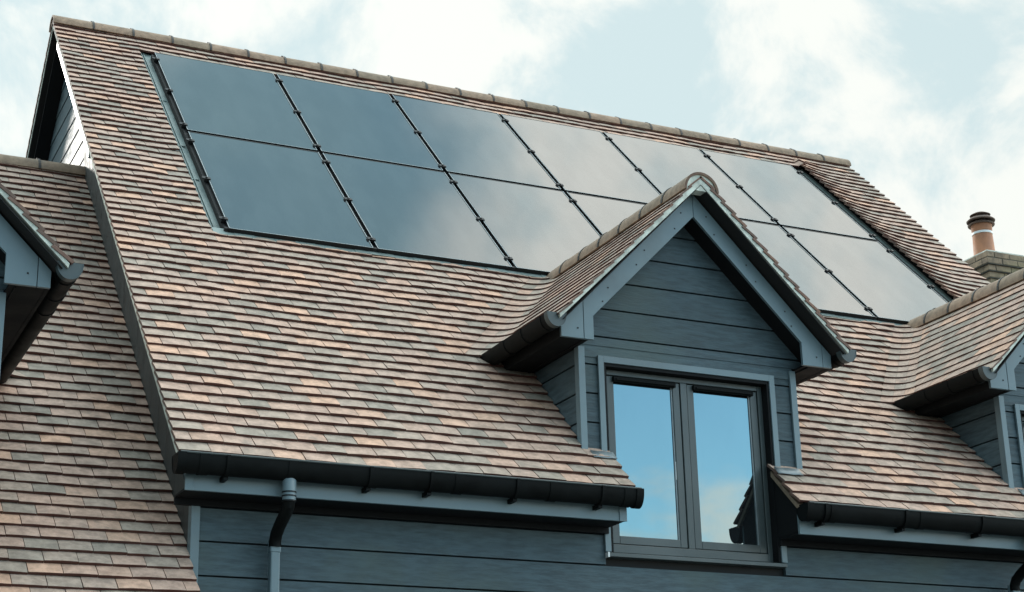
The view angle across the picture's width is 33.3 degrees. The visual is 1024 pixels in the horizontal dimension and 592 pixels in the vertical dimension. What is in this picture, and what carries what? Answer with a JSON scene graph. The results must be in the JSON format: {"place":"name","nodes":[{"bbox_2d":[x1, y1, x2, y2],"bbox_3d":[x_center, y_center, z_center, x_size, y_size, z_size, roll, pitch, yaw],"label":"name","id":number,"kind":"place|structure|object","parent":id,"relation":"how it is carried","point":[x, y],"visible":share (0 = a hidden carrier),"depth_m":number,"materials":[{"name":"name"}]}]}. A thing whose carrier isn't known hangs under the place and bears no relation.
{"place":"outdoors","nodes":[
{"label":"outdoors","id":0,"kind":"place"},
{"bbox_2d":[0,0,1023,260],"label":"sky","id":1,"kind":"structure","parent":0,"point":[923,99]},
{"label":"ground","id":2,"kind":"structure","parent":0,"visible":0},
{"bbox_2d":[26,15,1023,591],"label":"house","id":3,"kind":"structure","parent":2,"relation":"on","point":[684,385],"depth_m":10.33,"materials":[{"name":"tile"}]},
{"bbox_2d":[0,148,199,591],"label":"house wing","id":4,"kind":"structure","parent":3,"relation":"attached to","point":[91,484],"depth_m":9.17,"materials":[{"name":"brown tile"}]},
{"bbox_2d":[130,49,951,324],"bbox_3d":[0.413,-0.833,13.849,6.565,2.510,2.564,7,-21,-24],"label":"mounting tray","id":5,"kind":"object","parent":3,"relation":"attached to","point":[200,179],"visible":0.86,"depth_m":12.72,"materials":[{"name":"grey plastic"}]},
{"bbox_2d":[154,52,316,151],"bbox_3d":[-2.189,-1.523,13.404,1.000,1.199,1.200,7,-21,-24],"label":"solar panel","id":6,"kind":"object","parent":5,"relation":"on","point":[221,100],"visible":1,"depth_m":13.33,"materials":[{"name":"black glass"}]},
{"bbox_2d":[187,131,372,251],"bbox_3d":[-1.651,-0.747,11.998,1.000,1.199,1.200,7,-21,-24],"label":"solar panel","id":7,"kind":"object","parent":5,"relation":"on","point":[274,191],"visible":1,"depth_m":11.90,"materials":[{"name":"black glass"}]},
{"bbox_2d":[276,74,442,171],"bbox_3d":[-1.256,-1.402,13.828,1.000,1.199,1.200,7,-21,-24],"label":"solar panel","id":8,"kind":"object","parent":5,"relation":"on","point":[346,121],"visible":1,"depth_m":13.75,"materials":[{"name":"black glass"}]},
{"bbox_2d":[322,153,511,270],"bbox_3d":[-0.718,-0.626,12.422,1.000,1.199,1.200,7,-21,-24],"label":"solar panel","id":9,"kind":"object","parent":5,"relation":"on","point":[405,211],"visible":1,"depth_m":12.32,"materials":[{"name":"black glass"}]},
{"bbox_2d":[391,94,560,190],"bbox_3d":[-0.323,-1.281,14.252,1.000,1.199,1.200,7,-21,-24],"label":"solar panel","id":10,"kind":"object","parent":5,"relation":"on","point":[459,140],"visible":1,"depth_m":14.18,"materials":[{"name":"black glass"}]},
{"bbox_2d":[448,173,599,274],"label":"solar panel","id":11,"kind":"object","parent":5,"relation":"on","point":[537,230],"visible":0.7,"depth_m":12.90,"materials":[{"name":"black glass"}]},
{"bbox_2d":[500,114,660,203],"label":"solar panel","id":12,"kind":"object","parent":5,"relation":"on","point":[572,159],"visible":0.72,"depth_m":14.62,"materials":[{"name":"black glass"}]},
{"bbox_2d":[566,192,644,234],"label":"solar panel","id":13,"kind":"object","parent":5,"relation":"on","point":[601,215],"visible":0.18,"depth_m":13.62,"materials":[{"name":"black glass"}]},
{"bbox_2d":[603,132,776,224],"bbox_3d":[1.543,-1.039,15.100,1.000,1.199,1.200,7,-21,-24],"label":"solar panel","id":14,"kind":"object","parent":5,"relation":"on","point":[664,167],"visible":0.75,"depth_m":15.23,"materials":[{"name":"black glass"}]},
{"bbox_2d":[700,149,875,240],"bbox_3d":[2.476,-0.918,15.523,1.000,1.199,1.200,7,-21,-24],"label":"solar panel","id":15,"kind":"object","parent":5,"relation":"on","point":[785,195],"visible":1,"depth_m":15.45,"materials":[{"name":"black glass"}]},
{"bbox_2d":[740,219,874,319],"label":"solar panel","id":16,"kind":"object","parent":5,"relation":"on","point":[822,289],"visible":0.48,"depth_m":13.66,"materials":[{"name":"black glass"}]},
{"bbox_2d":[782,226,947,323],"bbox_3d":[3.014,-0.142,14.117,1.000,1.199,1.200,7,-21,-24],"label":"solar panel","id":17,"kind":"object","parent":5,"relation":"on","point":[882,282],"visible":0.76,"depth_m":14.13,"materials":[{"name":"black glass"}]},
{"bbox_2d":[604,363,787,568],"bbox_3d":[1.043,1.021,10.164,1.212,1.154,0.169,7,-21,-24],"label":"window","id":18,"kind":"structure","parent":3,"relation":"in","point":[699,447],"depth_m":10.20,"materials":[{"name":"grey glass"}]},
{"bbox_2d":[964,211,1023,282],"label":"chimney","id":19,"kind":"object","parent":3,"relation":"on","point":[988,262],"visible":0.09,"depth_m":20.05,"materials":[{"name":"yellow brick"}]},
{"bbox_2d":[1020,411,1023,439],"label":"window","id":20,"kind":"structure","parent":3,"relation":"in","point":[1021,412],"depth_m":11.37,"materials":[{"name":"grey glass"}]}
]}

